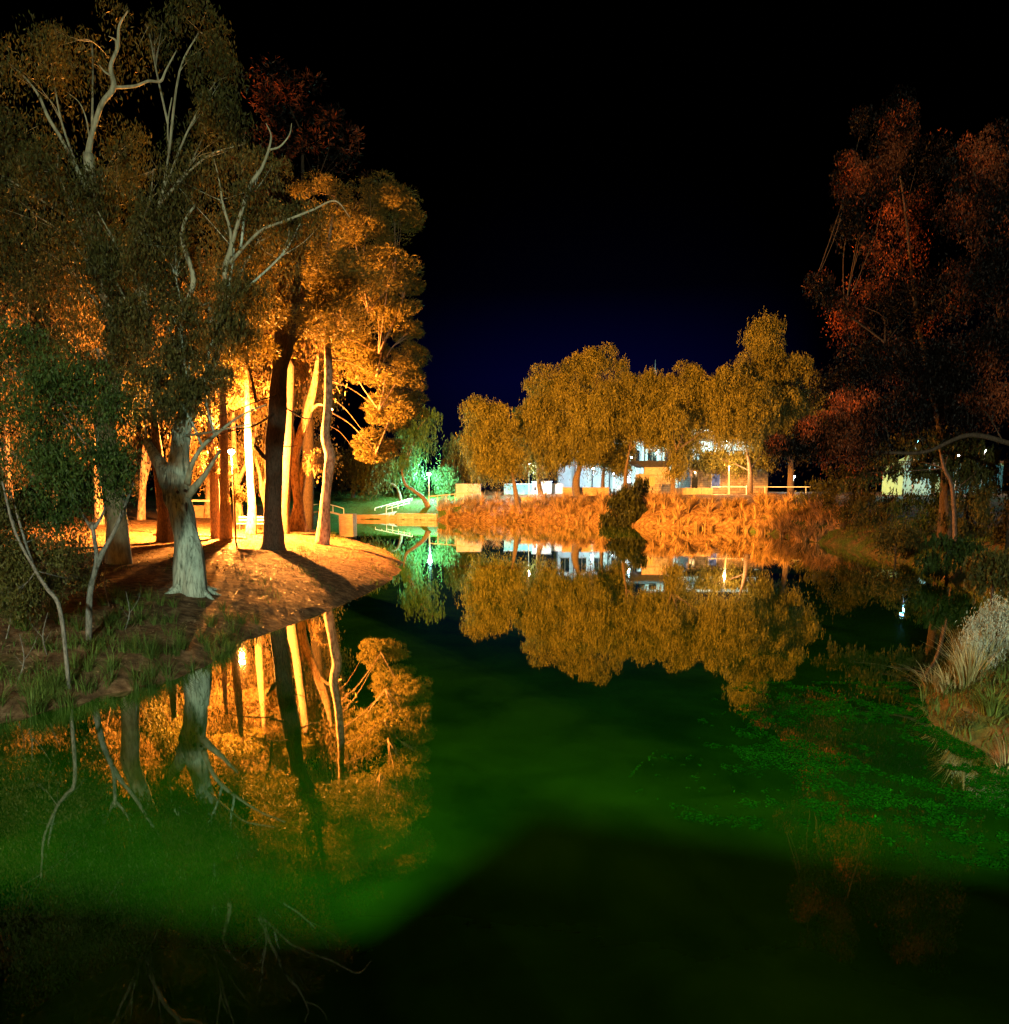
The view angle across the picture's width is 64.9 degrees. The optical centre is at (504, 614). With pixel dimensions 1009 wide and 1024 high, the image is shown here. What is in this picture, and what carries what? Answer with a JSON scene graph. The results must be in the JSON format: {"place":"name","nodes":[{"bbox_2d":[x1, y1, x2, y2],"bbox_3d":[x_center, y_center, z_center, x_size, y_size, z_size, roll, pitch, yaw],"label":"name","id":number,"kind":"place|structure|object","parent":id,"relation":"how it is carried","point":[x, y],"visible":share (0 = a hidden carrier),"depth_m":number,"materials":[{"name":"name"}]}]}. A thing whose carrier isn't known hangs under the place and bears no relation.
{"place":"outdoors","nodes":[
{"label":"outdoors","id":0,"kind":"place"},
{"bbox_2d":[378,511,396,518],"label":"path","id":1,"kind":"structure","parent":0,"point":[388,514],"depth_m":110.38,"materials":[{"name":"concrete"}]},
{"bbox_2d":[376,498,411,513],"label":"ramp railing","id":2,"kind":"object","parent":1,"relation":"on","point":[395,504],"visible":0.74,"depth_m":112.87,"materials":[{"name":"metal"}]},
{"bbox_2d":[0,519,1008,1023],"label":"water","id":3,"kind":"structure","parent":0,"point":[408,795],"depth_m":10.42,"materials":[{"name":"liquid"}]},
{"bbox_2d":[314,504,356,525],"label":"arched footbridge","id":4,"kind":"object","parent":3,"relation":"in","point":[347,519],"visible":0.45,"depth_m":91.33,"materials":[{"name":"concrete"}]},
{"bbox_2d":[628,681,1008,870],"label":"pond weed","id":5,"kind":"object","parent":3,"relation":"on","point":[963,819],"visible":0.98,"depth_m":11.63,"materials":[{"name":"plant"}]},
{"bbox_2d":[0,489,1008,764],"bbox_3d":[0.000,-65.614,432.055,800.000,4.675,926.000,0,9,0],"label":"ground","id":6,"kind":"structure","parent":0,"point":[320,601],"depth_m":28.59,"materials":[{"name":"brown soil"}]},
{"bbox_2d":[5,590,22,638],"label":"twig stem","id":7,"kind":"object","parent":6,"relation":"on","point":[9,625],"visible":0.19,"depth_m":17.81,"materials":[{"name":"brown plant"}]},
{"bbox_2d":[14,634,37,679],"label":"twig stem","id":8,"kind":"object","parent":6,"relation":"on","point":[24,658],"visible":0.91,"depth_m":15.93,"materials":[{"name":"brown plant"}]},
{"bbox_2d":[0,274,60,506],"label":"lit tree","id":9,"kind":"object","parent":6,"relation":"on","point":[5,425],"visible":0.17,"depth_m":57.74,"materials":[{"name":"green plant"}]},
{"bbox_2d":[29,612,49,654],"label":"twig stem","id":10,"kind":"object","parent":6,"relation":"on","point":[42,634],"visible":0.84,"depth_m":17.38,"materials":[{"name":"brown plant"}]},
{"bbox_2d":[0,434,106,688],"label":"tree","id":11,"kind":"object","parent":6,"relation":"on","point":[21,579],"visible":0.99,"depth_m":16.80,"materials":[{"name":"green plant"}]},
{"bbox_2d":[9,238,97,509],"bbox_3d":[-38.196,-19.746,66.755,12.621,23.532,7.658,5,11,31],"label":"lit tree","id":12,"kind":"object","parent":6,"relation":"on","point":[40,306],"visible":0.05,"depth_m":64.44,"materials":[{"name":"green plant"}]},
{"bbox_2d":[0,298,165,639],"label":"tree","id":13,"kind":"object","parent":6,"relation":"on","point":[71,491],"visible":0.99,"depth_m":17.59,"materials":[{"name":"green plant"}]},
{"bbox_2d":[42,262,144,524],"bbox_3d":[-29.662,-15.541,57.325,6.838,18.245,11.030,-8,12,-40],"label":"lit tree","id":14,"kind":"object","parent":6,"relation":"on","point":[97,510],"visible":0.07,"depth_m":55.65,"materials":[{"name":"green plant"}]},
{"bbox_2d":[97,551,110,605],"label":"twig stem","id":15,"kind":"object","parent":6,"relation":"on","point":[104,582],"visible":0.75,"depth_m":21.72,"materials":[{"name":"brown plant"}]},
{"bbox_2d":[0,580,264,716],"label":"grass tufts","id":16,"kind":"object","parent":6,"relation":"on","point":[150,649],"visible":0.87,"depth_m":18.55,"materials":[{"name":"plant"}]},
{"bbox_2d":[123,588,141,629],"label":"twig stem","id":17,"kind":"object","parent":6,"relation":"on","point":[129,611],"visible":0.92,"depth_m":19.83,"materials":[{"name":"brown plant"}]},
{"bbox_2d":[0,0,271,564],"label":"gum tree","id":18,"kind":"object","parent":6,"relation":"on","point":[104,269],"visible":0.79,"depth_m":28.23,"materials":[{"name":"green plant"}]},
{"bbox_2d":[98,250,185,519],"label":"lit tree","id":19,"kind":"object","parent":6,"relation":"on","point":[141,514],"visible":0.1,"depth_m":65.17,"materials":[{"name":"brown plant"}]},
{"bbox_2d":[120,354,173,542],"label":"brown tree","id":20,"kind":"object","parent":6,"relation":"on","point":[164,533],"visible":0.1,"depth_m":41.40,"materials":[{"name":"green plant"}]},
{"bbox_2d":[127,260,231,495],"bbox_3d":[-24.631,-16.553,59.317,7.042,19.842,10.306,-8,12,-40],"label":"lit tree","id":21,"kind":"object","parent":6,"relation":"on","point":[196,471],"visible":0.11,"depth_m":59.55,"materials":[{"name":"brown plant"}]},
{"bbox_2d":[153,533,209,536],"bbox_3d":[-18.731,-4.650,46.623,4.045,0.192,0.284,1,9,8],"label":"fallen log","id":22,"kind":"object","parent":6,"relation":"on","point":[154,534],"visible":0.2,"depth_m":46.45,"materials":[{"name":"wood"}]},
{"bbox_2d":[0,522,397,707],"bbox_3d":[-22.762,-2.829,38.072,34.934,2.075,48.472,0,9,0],"label":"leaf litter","id":23,"kind":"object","parent":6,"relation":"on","point":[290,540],"visible":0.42,"depth_m":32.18,"materials":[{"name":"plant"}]},
{"bbox_2d":[0,525,399,719],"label":"bank grass","id":24,"kind":"structure","parent":6,"relation":"on","point":[97,642],"depth_m":18.20,"materials":[{"name":"plant"}]},
{"bbox_2d":[191,499,209,517],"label":"picnic shelter","id":25,"kind":"object","parent":6,"relation":"on","point":[199,511],"visible":0.25,"depth_m":71.42,"materials":[{"name":"wood"}]},
{"bbox_2d":[169,378,245,538],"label":"brown tree","id":26,"kind":"object","parent":6,"relation":"on","point":[213,475],"visible":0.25,"depth_m":44.83,"materials":[{"name":"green plant"}]},
{"bbox_2d":[176,242,259,517],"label":"lit tree","id":27,"kind":"object","parent":6,"relation":"on","point":[207,507],"visible":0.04,"depth_m":71.01,"materials":[{"name":"brown plant"}]},
{"bbox_2d":[190,350,250,539],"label":"brown tree","id":28,"kind":"object","parent":6,"relation":"on","point":[225,533],"visible":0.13,"depth_m":43.87,"materials":[{"name":"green plant"}]},
{"bbox_2d":[106,123,349,599],"bbox_3d":[-9.244,-7.986,25.544,8.633,14.896,6.065,4,10,23],"label":"gum tree","id":29,"kind":"object","parent":6,"relation":"on","point":[230,329],"visible":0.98,"depth_m":25.11,"materials":[{"name":"green plant"}]},
{"bbox_2d":[228,447,236,533],"bbox_3d":[-16.216,-7.196,47.459,0.500,5.567,0.500,0,9,0],"label":"street lamp","id":30,"kind":"object","parent":6,"relation":"on","point":[231,451],"visible":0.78,"depth_m":47.12,"materials":[{"name":"metal"}]},
{"bbox_2d":[223,461,250,542],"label":"sapling","id":31,"kind":"object","parent":6,"relation":"on","point":[237,495],"visible":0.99,"depth_m":42.65,"materials":[{"name":"green plant"}]},
{"bbox_2d":[201,258,273,522],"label":"lit tree","id":32,"kind":"object","parent":6,"relation":"on","point":[256,415],"visible":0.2,"depth_m":62.79,"materials":[{"name":"brown plant"}]},
{"bbox_2d":[210,310,274,534],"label":"pale tree","id":33,"kind":"object","parent":6,"relation":"on","point":[251,523],"visible":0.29,"depth_m":49.55,"materials":[{"name":"beige plant"}]},
{"bbox_2d":[237,516,263,529],"bbox_3d":[-17.419,-6.256,54.882,2.049,1.040,0.570,0,9,0],"label":"park bench","id":34,"kind":"object","parent":6,"relation":"on","point":[240,526],"visible":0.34,"depth_m":55.04,"materials":[{"name":"white paint"}]},
{"bbox_2d":[237,429,264,508],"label":"tree","id":35,"kind":"object","parent":6,"relation":"on","point":[256,457],"visible":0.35,"depth_m":58.15,"materials":[{"name":"brown plant"}]},
{"bbox_2d":[233,267,320,491],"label":"lit tree","id":36,"kind":"object","parent":6,"relation":"on","point":[269,369],"visible":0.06,"depth_m":71.69,"materials":[{"name":"brown plant"}]},
{"bbox_2d":[263,333,303,533],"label":"pine tree","id":37,"kind":"object","parent":6,"relation":"on","point":[287,465],"visible":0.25,"depth_m":50.73,"materials":[{"name":"plant"}]},
{"bbox_2d":[198,211,400,550],"bbox_3d":[-9.645,-10.798,38.156,9.576,16.162,6.384,-2,9,-14],"label":"pine tree","id":38,"kind":"object","parent":6,"relation":"on","point":[282,346],"visible":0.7,"depth_m":37.86,"materials":[{"name":"green plant"}]},
{"bbox_2d":[223,52,379,529],"bbox_3d":[-14.830,-23.675,60.721,12.072,34.600,7.536,0,9,0],"label":"dark tree","id":39,"kind":"object","parent":6,"relation":"on","point":[308,440],"visible":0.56,"depth_m":58.54,"materials":[{"name":"brown plant"}]},
{"bbox_2d":[267,292,347,487],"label":"lit tree","id":40,"kind":"object","parent":6,"relation":"on","point":[319,410],"visible":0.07,"depth_m":76.86,"materials":[{"name":"brown plant"}]},
{"bbox_2d":[259,226,359,531],"bbox_3d":[-14.271,-17.241,57.866,8.910,22.408,7.861,6,11,35],"label":"pale tree","id":41,"kind":"object","parent":6,"relation":"on","point":[299,472],"visible":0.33,"depth_m":55.88,"materials":[{"name":"brown plant"}]},
{"bbox_2d":[192,491,455,513],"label":"lawn grass","id":42,"kind":"structure","parent":6,"relation":"on","point":[407,494],"depth_m":118.62,"materials":[{"name":"plant"}]},
{"bbox_2d":[315,439,363,497],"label":"willow tree","id":43,"kind":"object","parent":6,"relation":"on","point":[343,475],"visible":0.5,"depth_m":121.19,"materials":[{"name":"green plant"}]},
{"bbox_2d":[289,168,432,544],"bbox_3d":[-9.397,-16.659,49.646,9.291,24.126,12.068,0,9,0],"label":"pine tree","id":44,"kind":"object","parent":6,"relation":"on","point":[359,362],"visible":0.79,"depth_m":51.19,"materials":[{"name":"green plant"}]},
{"bbox_2d":[343,451,408,501],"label":"willow tree","id":45,"kind":"object","parent":6,"relation":"on","point":[372,476],"visible":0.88,"depth_m":115.94,"materials":[{"name":"green plant"}]},
{"bbox_2d":[357,515,396,518],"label":"brick quay wall","id":46,"kind":"structure","parent":6,"relation":"on","point":[375,516],"depth_m":110.24,"materials":[{"name":"brick"}]},
{"bbox_2d":[387,405,443,507],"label":"leaning tree","id":47,"kind":"object","parent":6,"relation":"on","point":[407,459],"visible":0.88,"depth_m":112.13,"materials":[{"name":"green plant"}]},
{"bbox_2d":[398,458,435,498],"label":"round shrub","id":48,"kind":"object","parent":6,"relation":"on","point":[417,486],"visible":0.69,"depth_m":118.56,"materials":[{"name":"green plant"}]},
{"bbox_2d":[397,513,437,519],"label":"stone quay wall","id":49,"kind":"structure","parent":6,"relation":"on","point":[411,516],"depth_m":108.47,"materials":[{"name":"stone"}]},
{"bbox_2d":[427,458,463,496],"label":"round shrub","id":50,"kind":"object","parent":6,"relation":"on","point":[446,480],"visible":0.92,"depth_m":118.44,"materials":[{"name":"green plant"}]},
{"bbox_2d":[428,491,480,505],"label":"bank railing","id":51,"kind":"object","parent":6,"relation":"on","point":[454,496],"visible":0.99,"depth_m":107.77,"materials":[{"name":"metal"}]},
{"bbox_2d":[436,430,489,488],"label":"back tree","id":52,"kind":"object","parent":6,"relation":"on","point":[454,456],"visible":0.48,"depth_m":126.58,"materials":[{"name":"green plant"}]},
{"bbox_2d":[456,484,480,497],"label":"block store","id":53,"kind":"structure","parent":6,"relation":"on","point":[461,488],"depth_m":114.59,"materials":[{"name":"beige paint"}]},
{"bbox_2d":[451,393,532,511],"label":"pepper tree","id":54,"kind":"object","parent":6,"relation":"on","point":[492,444],"visible":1,"depth_m":102.62,"materials":[{"name":"green plant"}]},
{"bbox_2d":[504,484,531,494],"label":"teal wall","id":55,"kind":"structure","parent":6,"relation":"on","point":[521,486],"depth_m":116.56,"materials":[{"name":"paint"}]},
{"bbox_2d":[519,497,542,504],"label":"stone kerb wall","id":56,"kind":"structure","parent":6,"relation":"on","point":[522,498],"depth_m":105.89,"materials":[{"name":"stone"}]},
{"bbox_2d":[507,361,574,496],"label":"pepper tree","id":57,"kind":"object","parent":6,"relation":"on","point":[542,429],"visible":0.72,"depth_m":105.96,"materials":[{"name":"green plant"}]},
{"bbox_2d":[531,481,552,493],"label":"service shed","id":58,"kind":"structure","parent":6,"relation":"on","point":[547,487],"depth_m":115.53,"materials":[{"name":"white paint"}]},
{"bbox_2d":[552,483,562,493],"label":"white wall","id":59,"kind":"structure","parent":6,"relation":"on","point":[557,488],"depth_m":116.54,"materials":[{"name":"paint"}]},
{"bbox_2d":[562,487,608,496],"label":"retaining wall","id":60,"kind":"structure","parent":6,"relation":"on","point":[583,490],"depth_m":107.69,"materials":[{"name":"brick"}]},
{"bbox_2d":[546,342,632,496],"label":"pepper tree","id":61,"kind":"object","parent":6,"relation":"on","point":[590,439],"visible":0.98,"depth_m":103.69,"materials":[{"name":"green plant"}]},
{"bbox_2d":[585,434,642,491],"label":"pepper tree","id":62,"kind":"object","parent":6,"relation":"on","point":[616,461],"visible":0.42,"depth_m":107.87,"materials":[{"name":"green plant"}]},
{"bbox_2d":[598,475,652,525],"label":"bank shrub","id":63,"kind":"object","parent":6,"relation":"on","point":[629,503],"visible":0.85,"depth_m":92.57,"materials":[{"name":"green plant"}]},
{"bbox_2d":[623,472,630,489],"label":"light box","id":64,"kind":"object","parent":6,"relation":"on","point":[628,482],"visible":0.21,"depth_m":118.38,"materials":[{"name":"metal"}]},
{"bbox_2d":[610,365,674,490],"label":"pepper tree","id":65,"kind":"object","parent":6,"relation":"on","point":[644,398],"visible":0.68,"depth_m":101.81,"materials":[{"name":"green plant"}]},
{"bbox_2d":[628,461,670,493],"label":"kiosk","id":66,"kind":"object","parent":6,"relation":"on","point":[652,470],"visible":0.59,"depth_m":102.46,"materials":[{"name":"stone"}]},
{"bbox_2d":[649,477,654,484],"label":"window","id":67,"kind":"structure","parent":66,"relation":"in","point":[651,479],"depth_m":102.49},
{"bbox_2d":[555,430,760,490],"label":"pavilion","id":68,"kind":"structure","parent":6,"relation":"on","point":[568,473],"depth_m":143.75,"materials":[{"name":"white paint"}]},
{"bbox_2d":[630,450,639,460],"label":"window","id":69,"kind":"structure","parent":68,"relation":"in","point":[638,450],"depth_m":143.25,"materials":[{"name":"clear glass"}]},
{"bbox_2d":[648,450,656,460],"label":"window","id":70,"kind":"structure","parent":68,"relation":"in","point":[652,456],"depth_m":143.25,"materials":[{"name":"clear glass"}]},
{"bbox_2d":[435,488,900,541],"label":"reeds","id":71,"kind":"object","parent":6,"relation":"on","point":[783,518],"visible":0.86,"depth_m":86.19,"materials":[{"name":"plant"}]},
{"bbox_2d":[641,359,728,495],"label":"pepper tree","id":72,"kind":"object","parent":6,"relation":"on","point":[675,431],"visible":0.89,"depth_m":98.71,"materials":[{"name":"green plant"}]},
{"bbox_2d":[676,488,712,494],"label":"low wall","id":73,"kind":"structure","parent":6,"relation":"on","point":[688,491],"depth_m":99.81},
{"bbox_2d":[680,460,771,493],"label":"brick hut","id":74,"kind":"object","parent":6,"relation":"on","point":[759,482],"visible":0.51,"depth_m":106.53,"materials":[{"name":"brick"}]},
{"bbox_2d":[692,472,697,487],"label":"window","id":75,"kind":"structure","parent":74,"relation":"in","point":[695,481],"depth_m":106.42,"materials":[{"name":"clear glass"}]},
{"bbox_2d":[711,474,719,487],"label":"door","id":76,"kind":"structure","parent":74,"relation":"in","point":[716,481],"depth_m":106.42,"materials":[{"name":"blue paint"}]},
{"bbox_2d":[688,359,784,494],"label":"pepper tree","id":77,"kind":"object","parent":6,"relation":"on","point":[742,418],"visible":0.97,"depth_m":96.11,"materials":[{"name":"green plant"}]},
{"bbox_2d":[713,470,805,494],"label":"pipe fence","id":78,"kind":"object","parent":6,"relation":"on","point":[729,486],"visible":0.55,"depth_m":97.64,"materials":[{"name":"metal"}]},
{"bbox_2d":[735,308,829,493],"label":"pepper tree","id":79,"kind":"object","parent":6,"relation":"on","point":[769,367],"visible":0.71,"depth_m":98.73,"materials":[{"name":"green plant"}]},
{"bbox_2d":[793,472,839,505],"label":"bank shrub","id":80,"kind":"object","parent":6,"relation":"on","point":[819,485],"visible":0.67,"depth_m":76.84,"materials":[{"name":"green plant"}]},
{"bbox_2d":[815,469,872,529],"bbox_3d":[26.328,-9.140,61.246,4.560,5.434,4.578,0,9,0],"label":"bank shrub","id":81,"kind":"object","parent":6,"relation":"on","point":[844,512],"visible":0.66,"depth_m":61.09,"materials":[{"name":"green plant"}]},
{"bbox_2d":[802,82,956,548],"bbox_3d":[20.622,-16.129,45.489,10.112,24.309,9.654,0,9,0],"label":"dark gum","id":82,"kind":"object","parent":6,"relation":"on","point":[884,171],"visible":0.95,"depth_m":43.60,"materials":[{"name":"green plant"}]},
{"bbox_2d":[758,116,1008,552],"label":"dark gum","id":83,"kind":"object","parent":6,"relation":"on","point":[816,435],"visible":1,"depth_m":34.27,"materials":[{"name":"green plant"}]},
{"bbox_2d":[847,486,924,536],"bbox_3d":[26.882,-7.159,55.718,5.046,3.684,3.692,-3,9,-17],"label":"bank shrub","id":84,"kind":"object","parent":6,"relation":"on","point":[883,505],"visible":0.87,"depth_m":55.71,"materials":[{"name":"green plant"}]},
{"bbox_2d":[865,513,928,561],"bbox_3d":[23.311,-4.287,46.333,3.755,3.278,2.779,-3,10,-20],"label":"bank shrub","id":85,"kind":"object","parent":6,"relation":"on","point":[905,539],"visible":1,"depth_m":45.96,"materials":[{"name":"green plant"}]},
{"bbox_2d":[791,516,1008,754],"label":"grass","id":86,"kind":"structure","parent":6,"relation":"on","point":[938,706],"depth_m":15.17,"materials":[{"name":"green plant"}]},
{"bbox_2d":[882,455,934,494],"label":"marquee","id":87,"kind":"object","parent":6,"relation":"on","point":[886,485],"visible":0.14,"depth_m":91.06,"materials":[{"name":"fabric"}]},
{"bbox_2d":[871,663,953,691],"bbox_3d":[8.898,1.203,16.523,2.232,0.735,2.041,-6,11,-32],"label":"sedge clump","id":88,"kind":"object","parent":6,"relation":"on","point":[926,683],"visible":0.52,"depth_m":16.42,"materials":[{"name":"plant"}]},
{"bbox_2d":[822,426,1008,558],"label":"tree","id":89,"kind":"object","parent":6,"relation":"on","point":[970,472],"visible":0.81,"depth_m":40.74,"materials":[{"name":"green plant"}]},
{"bbox_2d":[886,481,954,536],"bbox_3d":[26.411,-6.216,49.651,4.920,4.649,3.758,0,9,0],"label":"bank shrub","id":90,"kind":"object","parent":6,"relation":"on","point":[923,521],"visible":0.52,"depth_m":50.06,"materials":[{"name":"green plant"}]},
{"bbox_2d":[898,657,964,693],"bbox_3d":[8.555,1.209,15.412,1.615,0.637,1.588,-5,10,-30],"label":"sedge clump","id":91,"kind":"object","parent":6,"relation":"on","point":[940,675],"visible":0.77,"depth_m":15.45,"materials":[{"name":"plant"}]},
{"bbox_2d":[912,531,987,582],"bbox_3d":[20.439,-2.547,36.383,3.014,2.571,3.537,5,10,30],"label":"bank shrub","id":92,"kind":"object","parent":6,"relation":"on","point":[959,551],"visible":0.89,"depth_m":35.78,"materials":[{"name":"green plant"}]},
{"bbox_2d":[932,625,976,662],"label":"sedge clump","id":93,"kind":"object","parent":6,"relation":"on","point":[958,644],"visible":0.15,"depth_m":17.36,"materials":[{"name":"plant"}]},
{"bbox_2d":[929,490,990,539],"bbox_3d":[25.602,-5.454,44.406,4.780,3.708,2.806,-6,11,-32],"label":"bank shrub","id":94,"kind":"object","parent":6,"relation":"on","point":[962,530],"visible":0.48,"depth_m":43.28,"materials":[{"name":"green plant"}]},
{"bbox_2d":[925,633,1008,689],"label":"sedge clump","id":95,"kind":"object","parent":6,"relation":"on","point":[964,669],"visible":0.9,"depth_m":14.95,"materials":[{"name":"plant"}]},
{"bbox_2d":[933,461,1003,492],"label":"club house","id":96,"kind":"structure","parent":6,"relation":"on","point":[1000,476],"depth_m":102.59,"materials":[{"name":"teal paint"}]},
{"bbox_2d":[946,677,1007,730],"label":"shrub","id":97,"kind":"object","parent":6,"relation":"on","point":[964,720],"visible":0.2,"depth_m":13.75,"materials":[{"name":"green plant"}]},
{"bbox_2d":[947,680,1008,717],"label":"sedge clump","id":98,"kind":"object","parent":6,"relation":"on","point":[996,705],"visible":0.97,"depth_m":13.28,"materials":[{"name":"green plant"}]},
{"bbox_2d":[950,622,1008,669],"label":"sedge clump","id":99,"kind":"object","parent":6,"relation":"on","point":[1001,654],"visible":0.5,"depth_m":15.34,"materials":[{"name":"plant"}]},
{"bbox_2d":[953,592,1008,669],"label":"saltbush","id":100,"kind":"object","parent":6,"relation":"on","point":[1000,615],"visible":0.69,"depth_m":15.59,"materials":[{"name":"grey plant"}]},
{"bbox_2d":[962,545,1008,610],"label":"bank shrub","id":101,"kind":"object","parent":6,"relation":"on","point":[980,568],"visible":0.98,"depth_m":25.83,"materials":[{"name":"green plant"}]},
{"bbox_2d":[967,480,1008,545],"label":"bank shrub","id":102,"kind":"object","parent":6,"relation":"on","point":[983,513],"visible":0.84,"depth_m":39.96,"materials":[{"name":"green plant"}]},
{"bbox_2d":[983,731,1008,768],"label":"sedge clump","id":103,"kind":"object","parent":6,"relation":"on","point":[1000,754],"visible":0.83,"depth_m":12.25,"materials":[{"name":"plant"}]},
{"bbox_2d":[0,0,1008,489],"label":"sky","id":104,"kind":"structure","parent":0,"point":[647,178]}
]}

